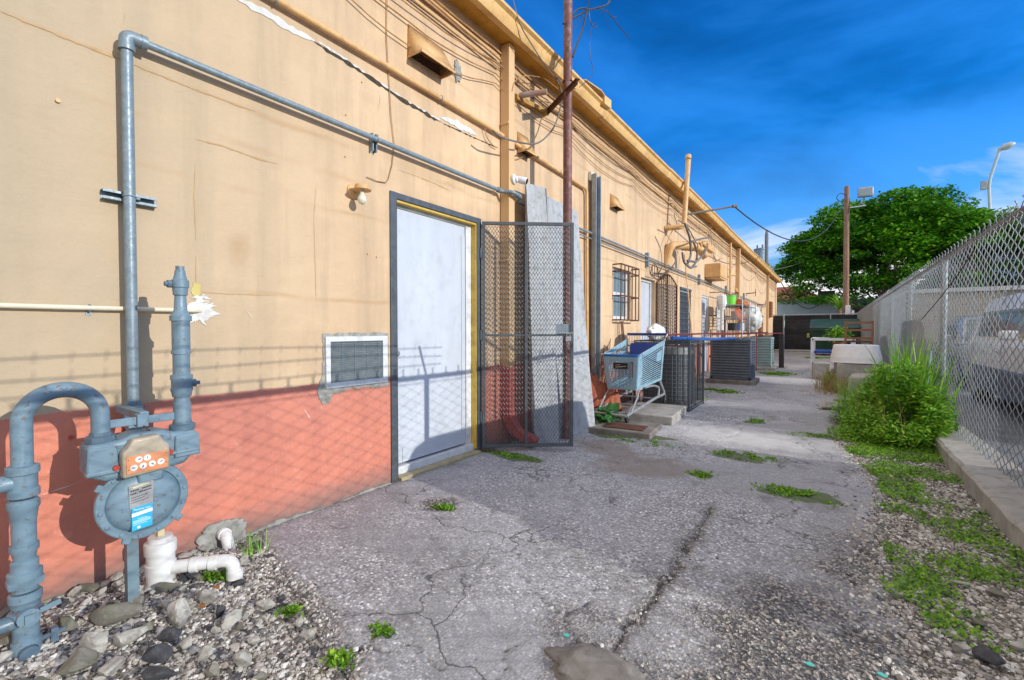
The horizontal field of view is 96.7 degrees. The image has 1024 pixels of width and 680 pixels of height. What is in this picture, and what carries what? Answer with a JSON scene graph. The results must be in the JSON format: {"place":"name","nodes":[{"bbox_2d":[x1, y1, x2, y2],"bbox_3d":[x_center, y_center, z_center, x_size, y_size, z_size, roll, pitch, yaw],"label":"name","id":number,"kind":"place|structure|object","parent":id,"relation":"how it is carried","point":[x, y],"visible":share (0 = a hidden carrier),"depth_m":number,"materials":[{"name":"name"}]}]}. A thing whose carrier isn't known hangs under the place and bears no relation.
{"place":"outdoors","nodes":[
{"label":"outdoors","id":0,"kind":"place"},
{"bbox_2d":[1,394,1023,679],"bbox_3d":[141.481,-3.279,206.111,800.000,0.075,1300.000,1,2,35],"label":"ground","id":1,"kind":"structure","parent":0,"point":[913,652],"depth_m":1.94,"materials":[{"name":"gravel"}]},
{"bbox_2d":[0,530,372,679],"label":"gravel bed","id":2,"kind":"object","parent":1,"relation":"on","point":[65,650],"visible":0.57,"depth_m":1.82,"materials":[{"name":"gravel"}]},
{"bbox_2d":[58,616,77,631],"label":"rock","id":3,"kind":"object","parent":2,"relation":"on","point":[69,623],"visible":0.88,"depth_m":1.79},
{"bbox_2d":[56,647,96,674],"bbox_3d":[-1.519,1.127,1.598,0.109,0.078,0.092,-3,4,-4],"label":"rock","id":4,"kind":"object","parent":2,"relation":"on","point":[79,659],"visible":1,"depth_m":1.58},
{"bbox_2d":[79,631,108,652],"bbox_3d":[-1.555,1.123,1.689,0.105,0.071,0.060,0,1,-18],"label":"rock","id":5,"kind":"object","parent":2,"relation":"on","point":[97,640],"visible":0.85,"depth_m":1.68,"materials":[{"name":"stone"}]},
{"bbox_2d":[0,266,199,660],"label":"gas meter","id":6,"kind":"object","parent":2,"relation":"on","point":[142,491],"visible":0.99,"depth_m":1.84,"materials":[{"name":"grey metal"}]},
{"bbox_2d":[98,655,125,676],"bbox_3d":[-1.404,1.149,1.592,0.075,0.046,0.072,-6,14,-23],"label":"rock","id":7,"kind":"object","parent":2,"relation":"on","point":[112,666],"visible":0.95,"depth_m":1.59,"materials":[{"name":"stone"}]},
{"bbox_2d":[88,601,140,625],"bbox_3d":[-1.614,1.109,1.852,0.200,0.080,0.082,-10,-4,1],"label":"rock","id":8,"kind":"object","parent":2,"relation":"on","point":[109,614],"visible":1,"depth_m":1.82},
{"bbox_2d":[112,626,147,647],"bbox_3d":[-1.453,1.133,1.732,0.106,0.060,0.053,-1,2,-35],"label":"rock","id":9,"kind":"object","parent":2,"relation":"on","point":[123,639],"visible":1,"depth_m":1.72,"materials":[{"name":"stone"}]},
{"bbox_2d":[142,643,172,663],"bbox_3d":[-1.295,1.144,1.672,0.096,0.074,0.052,9,-2,-9],"label":"rock","id":10,"kind":"object","parent":2,"relation":"on","point":[159,653],"visible":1,"depth_m":1.66,"materials":[{"name":"stone"}]},
{"bbox_2d":[141,666,176,679],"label":"rock","id":11,"kind":"object","parent":2,"relation":"on","point":[156,673],"visible":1,"depth_m":1.58,"materials":[{"name":"stone"}]},
{"bbox_2d":[155,627,181,641],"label":"rock","id":12,"kind":"object","parent":2,"relation":"on","point":[169,634],"visible":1,"depth_m":1.75,"materials":[{"name":"stone"}]},
{"bbox_2d":[167,597,190,627],"bbox_3d":[-1.363,1.125,1.866,0.111,0.112,0.069,1,1,32],"label":"rock","id":13,"kind":"object","parent":2,"relation":"on","point":[179,611],"visible":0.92,"depth_m":1.85,"materials":[{"name":"stone"}]},
{"bbox_2d":[143,528,242,591],"bbox_3d":[-1.526,1.091,2.196,0.410,0.402,0.127,0,1,-19],"label":"drain cleanout","id":14,"kind":"object","parent":2,"relation":"on","point":[163,564],"visible":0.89,"depth_m":2.14,"materials":[{"name":"white plastic"}]},
{"bbox_2d":[197,644,212,661],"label":"rock","id":15,"kind":"object","parent":2,"relation":"on","point":[205,651],"visible":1,"depth_m":1.67,"materials":[{"name":"stone"}]},
{"bbox_2d":[197,589,217,603],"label":"rock","id":16,"kind":"object","parent":2,"relation":"on","point":[206,596],"visible":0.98,"depth_m":2.00,"materials":[{"name":"stone"}]},
{"bbox_2d":[199,568,227,582],"bbox_3d":[-1.500,1.150,2.234,0.299,0.045,0.147,0,1,2],"label":"weed patch","id":17,"kind":"object","parent":2,"relation":"on","point":[219,575],"visible":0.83,"depth_m":2.22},
{"bbox_2d":[195,518,246,551],"bbox_3d":[-1.609,1.107,2.558,0.114,0.167,0.265,1,2,35],"label":"pvc stub","id":18,"kind":"object","parent":2,"relation":"on","point":[222,533],"visible":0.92,"depth_m":2.55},
{"bbox_2d":[221,609,241,629],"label":"rock","id":19,"kind":"object","parent":2,"relation":"on","point":[232,619],"visible":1,"depth_m":1.88,"materials":[{"name":"stone"}]},
{"bbox_2d":[232,649,251,666],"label":"rock","id":20,"kind":"object","parent":2,"relation":"on","point":[242,658],"visible":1,"depth_m":1.65,"materials":[{"name":"stone"}]},
{"bbox_2d":[231,529,273,555],"bbox_3d":[-1.406,1.075,2.471,0.213,0.147,0.261,0,1,11],"label":"grass tuft","id":21,"kind":"object","parent":2,"relation":"on","point":[250,545],"visible":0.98,"depth_m":2.45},
{"bbox_2d":[274,603,304,617],"bbox_3d":[-0.945,1.157,1.944,0.128,0.044,0.086,0,1,-2],"label":"weed patch","id":22,"kind":"object","parent":2,"relation":"on","point":[293,609],"visible":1,"depth_m":1.94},
{"bbox_2d":[318,645,355,669],"bbox_3d":[-0.623,1.157,1.658,0.138,0.052,0.116,0,1,13],"label":"weed patch","id":23,"kind":"object","parent":2,"relation":"on","point":[341,656],"visible":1,"depth_m":1.65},
{"bbox_2d":[0,0,782,610],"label":"commercial building","id":24,"kind":"structure","parent":1,"relation":"on","point":[272,236],"depth_m":2.87,"materials":[{"name":"paint"}]},
{"bbox_2d":[0,303,201,314],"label":"cream pipe","id":25,"kind":"object","parent":24,"relation":"attached to","point":[88,308],"visible":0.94,"depth_m":2.08,"materials":[{"name":"metal"}]},
{"bbox_2d":[317,332,388,404],"bbox_3d":[-1.140,0.189,3.308,0.055,0.494,0.611,1,2,35],"label":"wall air conditioner","id":26,"kind":"object","parent":24,"relation":"attached to","point":[355,360],"depth_m":3.27,"materials":[{"name":"white paint"}]},
{"bbox_2d":[347,183,370,204],"bbox_3d":[-1.075,-1.040,3.227,0.164,0.163,0.128,1,2,35],"label":"wall lamp","id":27,"kind":"object","parent":24,"relation":"attached to","point":[357,191],"visible":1,"depth_m":3.21,"materials":[{"name":"metal"}]},
{"bbox_2d":[270,0,588,352],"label":"tan conduit","id":28,"kind":"object","parent":24,"relation":"attached to","point":[297,12],"visible":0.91,"depth_m":3.77,"materials":[{"name":"metal"}]},
{"bbox_2d":[408,24,454,79],"bbox_3d":[-0.664,-2.415,3.780,0.165,0.274,0.390,1,2,35],"label":"wall vent hood","id":29,"kind":"object","parent":24,"relation":"attached to","point":[418,42],"depth_m":3.76,"materials":[{"name":"beige paint"}]},
{"bbox_2d":[100,30,763,400],"bbox_3d":[5.429,-0.799,12.457,0.196,1.855,25.350,1,2,35],"label":"galvanised conduit","id":30,"kind":"object","parent":24,"relation":"attached to","point":[129,42],"visible":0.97,"depth_m":2.19,"materials":[{"name":"metal"}]},
{"bbox_2d":[389,190,481,482],"bbox_3d":[-0.676,-0.016,4.051,0.215,2.315,1.120,1,2,35],"label":"door","id":31,"kind":"structure","parent":24,"relation":"in","point":[436,356],"depth_m":4.04,"materials":[{"name":"white paint"}]},
{"bbox_2d":[480,221,573,447],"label":"security gate","id":32,"kind":"structure","parent":24,"relation":"attached to","point":[565,330],"depth_m":4.47,"materials":[{"name":"grey metal"}]},
{"bbox_2d":[517,131,536,158],"bbox_3d":[0.165,-2.155,4.999,0.125,0.234,0.210,1,2,35],"label":"wall vent hood","id":33,"kind":"object","parent":24,"relation":"attached to","point":[525,147],"depth_m":4.97,"materials":[{"name":"beige paint"}]},
{"bbox_2d":[352,0,775,296],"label":"eave cable","id":34,"kind":"object","parent":24,"relation":"attached to","point":[515,102],"visible":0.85,"depth_m":4.58,"materials":[{"name":"paint"}]},
{"bbox_2d":[379,0,769,286],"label":"eave cable","id":35,"kind":"object","parent":24,"relation":"attached to","point":[530,107],"visible":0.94,"depth_m":4.50,"materials":[{"name":"paint"}]},
{"bbox_2d":[401,0,776,288],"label":"eave cable","id":36,"kind":"object","parent":24,"relation":"attached to","point":[405,2],"visible":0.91,"depth_m":4.96,"materials":[{"name":"paint"}]},
{"bbox_2d":[410,0,771,288],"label":"eave cable","id":37,"kind":"object","parent":24,"relation":"attached to","point":[553,111],"visible":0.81,"depth_m":5.41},
{"bbox_2d":[413,0,774,287],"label":"eave conduit","id":38,"kind":"object","parent":24,"relation":"attached to","point":[442,10],"visible":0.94,"depth_m":4.40,"materials":[{"name":"metal"}]},
{"bbox_2d":[591,173,600,378],"bbox_3d":[1.191,-0.803,6.439,0.063,3.035,0.170,1,2,35],"label":"steel stud","id":39,"kind":"object","parent":24,"relation":"attached to","point":[596,286],"visible":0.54,"depth_m":6.41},
{"bbox_2d":[424,0,771,283],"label":"eave cable","id":40,"kind":"object","parent":24,"relation":"attached to","point":[440,12],"visible":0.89,"depth_m":5.95,"materials":[{"name":"paint"}]},
{"bbox_2d":[434,0,772,282],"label":"eave cable","id":41,"kind":"object","parent":24,"relation":"attached to","point":[481,37],"visible":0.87,"depth_m":5.34,"materials":[{"name":"paint"}]},
{"bbox_2d":[612,263,639,320],"bbox_3d":[1.825,-0.758,7.467,0.258,0.892,0.818,1,2,35],"label":"window","id":42,"kind":"structure","parent":24,"relation":"in","point":[619,295],"depth_m":7.47,"materials":[{"name":"white paint"}]},
{"bbox_2d":[640,278,650,389],"bbox_3d":[2.480,-0.093,8.604,0.120,2.110,0.790,1,2,35],"label":"door","id":43,"kind":"structure","parent":24,"relation":"in","point":[645,284],"depth_m":8.72,"materials":[{"name":"white paint"}]},
{"bbox_2d":[656,274,677,344],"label":"arched gate","id":44,"kind":"structure","parent":24,"relation":"attached to","point":[675,309],"depth_m":9.15,"materials":[{"name":"orange metal"}]},
{"bbox_2d":[680,290,688,344],"bbox_3d":[4.018,-0.114,10.738,0.080,2.100,0.910,1,2,35],"label":"door","id":45,"kind":"structure","parent":24,"relation":"in","point":[687,304],"depth_m":10.85,"materials":[{"name":"grey metal"}]},
{"bbox_2d":[680,287,691,344],"bbox_3d":[4.079,-0.136,10.695,0.030,2.155,0.970,1,2,35],"label":"door grille","id":46,"kind":"object","parent":24,"relation":"attached to","point":[685,307],"depth_m":10.60,"materials":[{"name":"metal"}]},
{"bbox_2d":[665,220,711,268],"bbox_3d":[3.679,-1.891,9.558,0.735,1.027,2.936,1,2,35],"label":"ribbed duct","id":47,"kind":"object","parent":24,"relation":"attached to","point":[699,249],"visible":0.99,"depth_m":9.29,"materials":[{"name":"metal"}]},
{"bbox_2d":[664,154,737,230],"bbox_3d":[3.851,-3.030,9.346,1.512,1.589,0.298,0,1,-7],"label":"service mast","id":48,"kind":"object","parent":24,"relation":"attached to","point":[685,194],"visible":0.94,"depth_m":9.29,"materials":[{"name":"metal"}]},
{"bbox_2d":[701,295,707,371],"bbox_3d":[5.211,-0.151,12.435,0.080,2.100,0.860,1,2,35],"label":"door","id":49,"kind":"structure","parent":24,"relation":"in","point":[704,319],"depth_m":12.63,"materials":[{"name":"white paint"}]},
{"bbox_2d":[705,263,726,281],"bbox_3d":[5.630,-1.854,12.538,0.405,0.400,0.950,1,2,35],"label":"wall box","id":50,"kind":"object","parent":24,"relation":"attached to","point":[714,272],"visible":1,"depth_m":12.19,"materials":[{"name":"beige paint"}]},
{"bbox_2d":[242,349,912,679],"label":"asphalt alley","id":51,"kind":"structure","parent":1,"relation":"on","point":[503,617],"depth_m":2.43,"materials":[{"name":"asphalt"}]},
{"bbox_2d":[367,620,395,637],"bbox_3d":[-0.521,1.152,1.805,0.142,0.041,0.098,1,2,35],"label":"weed patch","id":52,"kind":"object","parent":51,"relation":"on","point":[380,630],"visible":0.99,"depth_m":1.80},
{"bbox_2d":[525,183,558,442],"bbox_3d":[0.305,-0.293,4.921,0.353,2.791,0.292,-1,1,-33],"label":"leaning board","id":53,"kind":"object","parent":51,"relation":"on","point":[536,203],"visible":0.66,"depth_m":4.86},
{"bbox_2d":[515,0,579,438],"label":"rusty pole","id":54,"kind":"object","parent":51,"relation":"on","point":[569,86],"visible":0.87,"depth_m":4.94,"materials":[{"name":"orange metal"}]},
{"bbox_2d":[492,78,562,144],"bbox_3d":[0.203,-2.440,4.721,0.017,1.047,1.321,1,2,35],"label":"loose wire","id":55,"kind":"object","parent":54,"relation":"hanging from","point":[505,138],"visible":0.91,"depth_m":4.87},
{"bbox_2d":[562,0,629,86],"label":"wire tangle","id":56,"kind":"object","parent":54,"relation":"attached to","point":[583,12],"visible":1,"depth_m":5.23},
{"bbox_2d":[525,188,594,437],"bbox_3d":[0.647,-0.284,5.259,0.439,2.761,1.221,1,2,35],"label":"plywood sheet","id":57,"kind":"object","parent":51,"relation":"on","point":[583,414],"visible":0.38,"depth_m":5.38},
{"bbox_2d":[241,414,909,679],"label":"loose grit","id":58,"kind":"object","parent":51,"relation":"on","point":[356,648],"visible":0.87,"depth_m":1.92,"materials":[{"name":"gravel"}]},
{"bbox_2d":[544,643,645,679],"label":"concrete lump","id":59,"kind":"object","parent":51,"relation":"on","point":[583,661],"visible":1,"depth_m":1.60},
{"bbox_2d":[590,373,621,411],"bbox_3d":[1.211,0.736,6.237,0.656,0.623,0.209,0,1,-13],"label":"tile stack","id":60,"kind":"object","parent":51,"relation":"on","point":[599,389],"visible":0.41,"depth_m":6.18,"materials":[{"name":"ceramic"}]},
{"bbox_2d":[594,401,622,423],"bbox_3d":[1.142,0.949,5.694,0.608,0.317,0.683,0,1,1],"label":"broadleaf plant","id":61,"kind":"object","parent":51,"relation":"on","point":[609,416],"visible":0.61,"depth_m":5.67,"materials":[{"name":"green plant"}]},
{"bbox_2d":[588,419,661,439],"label":"concrete slab","id":62,"kind":"structure","parent":51,"relation":"on","point":[650,431],"depth_m":5.25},
{"bbox_2d":[603,422,647,430],"bbox_3d":[1.333,1.016,5.345,0.460,0.012,0.260,1,1,29],"label":"rusty plate","id":63,"kind":"object","parent":62,"relation":"on","point":[626,426],"visible":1,"depth_m":5.32,"materials":[{"name":"orange metal"}]},
{"bbox_2d":[594,333,667,422],"bbox_3d":[1.636,0.454,6.267,0.619,1.094,1.514,1,2,35],"label":"shopping cart","id":64,"kind":"object","parent":62,"relation":"on","point":[639,353],"visible":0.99,"depth_m":6.15,"materials":[{"name":"blue plastic"}]},
{"bbox_2d":[621,402,685,425],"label":"concrete slab","id":65,"kind":"structure","parent":51,"relation":"on","point":[667,414],"depth_m":5.96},
{"bbox_2d":[665,332,781,370],"bbox_3d":[5.211,0.388,10.984,0.519,1.146,10.147,1,2,40],"label":"handrail","id":66,"kind":"object","parent":51,"relation":"on","point":[728,333],"visible":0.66,"depth_m":11.36,"materials":[{"name":"metal"}]},
{"bbox_2d":[706,377,759,385],"bbox_3d":[5.101,0.931,10.494,1.030,0.100,1.079,1,2,35],"label":"equipment pad","id":67,"kind":"object","parent":51,"relation":"on","point":[754,381],"visible":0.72,"depth_m":10.07,"materials":[{"name":"concrete"}]},
{"bbox_2d":[710,338,755,379],"bbox_3d":[5.118,0.411,10.532,0.842,0.922,0.812,1,2,35],"label":"condenser unit","id":68,"kind":"object","parent":67,"relation":"on","point":[733,359],"visible":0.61,"depth_m":10.21,"materials":[{"name":"metal"}]},
{"bbox_2d":[670,336,736,340],"bbox_3d":[3.688,-0.037,8.440,0.072,0.118,4.553,1,2,37],"label":"blue pole","id":69,"kind":"object","parent":68,"relation":"on","point":[696,338],"visible":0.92,"depth_m":7.75,"materials":[{"name":"metal"}]},
{"bbox_2d":[716,299,755,338],"bbox_3d":[6.356,-0.070,12.831,0.625,1.980,2.525,1,2,35],"label":"wire rack","id":70,"kind":"object","parent":51,"relation":"on","point":[742,305],"visible":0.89,"depth_m":12.57,"materials":[{"name":"silver metal"}]},
{"bbox_2d":[716,294,726,329],"bbox_3d":[5.598,-0.738,12.094,0.250,0.952,0.476,1,2,35],"label":"mop bundle","id":71,"kind":"object","parent":70,"relation":"on","point":[722,300],"visible":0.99,"depth_m":11.96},
{"bbox_2d":[737,304,762,331],"bbox_3d":[7.348,-0.653,14.060,0.728,0.889,0.947,1,2,35],"label":"plastic sheeting","id":72,"kind":"object","parent":70,"relation":"hanging from","point":[758,317],"visible":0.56,"depth_m":13.75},
{"bbox_2d":[711,448,786,462],"bbox_3d":[2.263,1.100,4.357,0.674,0.053,0.372,1,2,35],"label":"weed patch","id":73,"kind":"object","parent":51,"relation":"on","point":[752,456],"visible":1,"depth_m":4.33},
{"bbox_2d":[757,366,777,369],"bbox_3d":[7.706,0.851,14.163,0.900,0.080,1.000,1,2,35],"label":"equipment pad","id":74,"kind":"object","parent":51,"relation":"on","point":[768,368],"visible":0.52,"depth_m":13.65,"materials":[{"name":"concrete"}]},
{"bbox_2d":[750,336,773,366],"bbox_3d":[7.718,0.354,14.082,0.612,0.922,0.712,1,2,35],"label":"condenser unit","id":75,"kind":"object","parent":74,"relation":"on","point":[765,351],"visible":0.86,"depth_m":13.76,"materials":[{"name":"grey metal"}]},
{"bbox_2d":[778,335,784,367],"bbox_3d":[8.591,0.359,14.508,0.170,1.050,0.170,1,2,35],"label":"bollard","id":76,"kind":"object","parent":51,"relation":"on","point":[781,351],"visible":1,"depth_m":14.45,"materials":[{"name":"metal"}]},
{"bbox_2d":[750,482,850,508],"bbox_3d":[2.078,1.123,3.305,0.702,0.056,0.434,1,2,35],"label":"weed patch","id":77,"kind":"object","parent":51,"relation":"on","point":[788,491],"visible":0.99,"depth_m":3.35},
{"bbox_2d":[773,313,856,349],"bbox_3d":[16.965,-0.405,25.419,6.628,2.100,0.207,1,2,35],"label":"screened fence","id":78,"kind":"object","parent":51,"relation":"on","point":[794,330],"visible":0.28,"depth_m":25.97,"materials":[{"name":"black fabric"}]},
{"bbox_2d":[812,361,830,379],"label":"concrete block","id":79,"kind":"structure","parent":51,"relation":"on","point":[817,368],"depth_m":11.08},
{"bbox_2d":[808,365,847,395],"bbox_3d":[6.591,0.763,9.181,1.340,0.554,3.256,1,2,35],"label":"rusty grass clump","id":80,"kind":"object","parent":51,"relation":"on","point":[826,383],"visible":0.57,"depth_m":8.77,"materials":[{"name":"brown plant"}]},
{"bbox_2d":[810,337,855,369],"bbox_3d":[9.805,0.414,13.922,1.070,0.965,1.835,1,2,35],"label":"white bench","id":81,"kind":"object","parent":51,"relation":"on","point":[813,351],"visible":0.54,"depth_m":13.50,"materials":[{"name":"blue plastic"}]},
{"bbox_2d":[823,325,854,344],"bbox_3d":[10.089,-0.090,14.059,0.700,0.766,0.759,0,1,-18],"label":"potted shrub","id":82,"kind":"object","parent":81,"relation":"on","point":[835,332],"visible":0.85,"depth_m":14.01,"materials":[{"name":"green plant"}]},
{"bbox_2d":[807,319,860,354],"bbox_3d":[15.508,-0.147,21.893,2.170,1.758,1.825,1,2,35],"label":"dumpster","id":83,"kind":"object","parent":51,"relation":"on","point":[818,327],"visible":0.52,"depth_m":21.54,"materials":[{"name":"green metal"}]},
{"bbox_2d":[836,186,853,314],"bbox_3d":[18.730,-4.008,25.703,0.938,9.297,0.499,0,1,19],"label":"utility pole","id":84,"kind":"object","parent":51,"relation":"on","point":[846,307],"visible":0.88,"depth_m":25.62,"materials":[{"name":"brown wood"}]},
{"bbox_2d":[850,186,872,207],"bbox_3d":[20.099,-8.204,26.189,2.314,1.508,0.734,-1,2,-41],"label":"floodlight","id":85,"kind":"object","parent":84,"relation":"attached to","point":[863,192],"visible":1,"depth_m":26.66,"materials":[{"name":"metal"}]},
{"bbox_2d":[844,321,873,344],"bbox_3d":[8.515,0.246,11.196,0.565,1.420,0.545,1,2,35],"label":"wooden chair","id":86,"kind":"object","parent":51,"relation":"on","point":[871,338],"visible":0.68,"depth_m":10.96,"materials":[{"name":"brown wood"}]},
{"bbox_2d":[754,231,768,262],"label":"transformer pole","id":87,"kind":"object","parent":1,"relation":"on","point":[762,253],"visible":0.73,"depth_m":48.85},
{"bbox_2d":[777,287,875,315],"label":"white building","id":88,"kind":"structure","parent":1,"relation":"on","point":[790,308],"depth_m":37.20,"materials":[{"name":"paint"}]},
{"bbox_2d":[834,362,877,392],"bbox_3d":[6.802,0.733,9.049,0.620,0.580,1.000,1,1,32],"label":"concrete block","id":89,"kind":"object","parent":1,"relation":"on","point":[843,368],"depth_m":8.70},
{"bbox_2d":[830,344,882,363],"bbox_3d":[6.876,0.266,9.109,0.840,0.330,1.240,1,2,35],"label":"plastic tub","id":90,"kind":"object","parent":89,"relation":"on","point":[847,353],"visible":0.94,"depth_m":8.66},
{"bbox_2d":[848,373,872,397],"bbox_3d":[6.120,0.830,7.819,0.500,0.450,0.800,1,2,41],"label":"concrete block","id":91,"kind":"object","parent":1,"relation":"on","point":[858,376],"depth_m":7.63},
{"bbox_2d":[808,372,917,433],"bbox_3d":[5.049,0.751,6.535,1.549,0.653,4.163,1,2,35],"label":"fine grass clump","id":92,"kind":"object","parent":1,"relation":"on","point":[849,390],"visible":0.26,"depth_m":6.38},
{"bbox_2d":[827,357,961,450],"bbox_3d":[4.808,0.651,5.911,1.186,0.989,3.317,1,2,35],"label":"leafy weed bush","id":93,"kind":"object","parent":1,"relation":"on","point":[872,431],"visible":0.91,"depth_m":5.00,"materials":[{"name":"green plant"}]},
{"bbox_2d":[833,376,933,443],"bbox_3d":[4.248,0.707,5.242,0.926,0.659,1.490,1,2,35],"label":"dry stem clump","id":94,"kind":"object","parent":93,"relation":"in","point":[885,411],"visible":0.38,"depth_m":5.03,"materials":[{"name":"brown plant"}]},
{"bbox_2d":[860,330,981,433],"bbox_3d":[4.669,0.452,5.269,1.059,1.166,1.827,1,2,35],"label":"tall grass clump","id":95,"kind":"object","parent":1,"relation":"on","point":[923,378],"visible":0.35,"depth_m":5.13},
{"bbox_2d":[831,420,1023,679],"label":"gravel strip","id":96,"kind":"object","parent":1,"relation":"on","point":[1007,633],"visible":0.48,"depth_m":2.19,"materials":[{"name":"gravel"}]},
{"bbox_2d":[842,422,1023,653],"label":"ground cover","id":97,"kind":"object","parent":96,"relation":"on","point":[877,470],"visible":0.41,"depth_m":2.53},
{"bbox_2d":[855,195,1023,487],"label":"chain link fence","id":98,"kind":"object","parent":1,"relation":"on","point":[875,311],"visible":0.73,"depth_m":4.62,"materials":[{"name":"metal"}]},
{"bbox_2d":[883,356,1023,469],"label":"parking lot","id":99,"kind":"structure","parent":1,"relation":"on","point":[1020,410],"depth_m":6.07,"materials":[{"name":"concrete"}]},
{"bbox_2d":[772,183,1023,312],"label":"spreading tree","id":100,"kind":"object","parent":99,"relation":"on","point":[911,232],"visible":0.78,"depth_m":29.68,"materials":[{"name":"green plant"}]},
{"bbox_2d":[881,285,1023,363],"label":"storage shed","id":101,"kind":"structure","parent":99,"relation":"on","point":[987,298],"depth_m":13.85,"materials":[{"name":"beige"}]},
{"bbox_2d":[929,317,977,386],"bbox_3d":[11.024,0.223,10.348,2.140,1.498,4.500,1,2,35],"label":"parked car","id":102,"kind":"object","parent":99,"relation":"on","point":[937,362],"visible":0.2,"depth_m":10.12,"materials":[{"name":"silver metal"}]},
{"bbox_2d":[964,293,1023,408],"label":"parked car","id":103,"kind":"object","parent":99,"relation":"on","point":[1016,340],"visible":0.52,"depth_m":6.78,"materials":[{"name":"white paint"}]},
{"bbox_2d":[980,142,1015,284],"bbox_3d":[34.133,-6.635,32.096,1.661,14.267,0.480,1,2,35],"label":"street light","id":104,"kind":"object","parent":99,"relation":"on","point":[1005,146],"visible":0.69,"depth_m":32.13,"materials":[{"name":"metal"}]},
{"bbox_2d":[930,421,1023,553],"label":"kerb","id":105,"kind":"structure","parent":1,"relation":"on","point":[997,495],"depth_m":3.37,"materials":[{"name":"concrete"}]},
{"bbox_2d":[972,644,1005,665],"bbox_3d":[1.767,1.172,1.687,0.057,0.063,0.089,-1,2,-36],"label":"rock","id":106,"kind":"object","parent":1,"relation":"on","point":[984,653],"visible":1,"depth_m":1.68,"materials":[{"name":"stone"}]},
{"bbox_2d":[504,0,1023,297],"label":"sky","id":107,"kind":"structure","parent":0,"point":[778,107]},
{"bbox_2d":[992,215,1023,285],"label":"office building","id":108,"kind":"structure","parent":0,"point":[1020,256],"depth_m":29.41,"materials":[{"name":"glass"}]},
{"bbox_3d":[2.514,1.011,7.302,0.780,0.055,0.860,1,2,35],"label":"equipment pad","id":109,"kind":"object","parent":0,"visible":0},
{"bbox_2d":[642,345,693,405],"bbox_3d":[2.514,0.534,7.292,0.720,0.894,0.720,1,2,35],"label":"condenser unit","id":110,"kind":"object","parent":109,"relation":"on","point":[670,362],"visible":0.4,"depth_m":6.93,"materials":[{"name":"metal"}]},
{"bbox_2d":[633,339,704,411],"bbox_3d":[2.522,0.520,7.286,0.850,1.042,0.930,1,2,35],"label":"condenser cage","id":111,"kind":"object","parent":109,"relation":"on","point":[699,394],"visible":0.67,"depth_m":6.95,"materials":[{"name":"grey metal"}]},
{"bbox_2d":[646,323,665,340],"bbox_3d":[2.277,-0.124,7.200,0.265,0.290,0.625,1,2,35],"label":"plastic bag","id":112,"kind":"object","parent":111,"relation":"on","point":[655,328],"visible":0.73,"depth_m":7.04,"materials":[{"name":"white plastic"}]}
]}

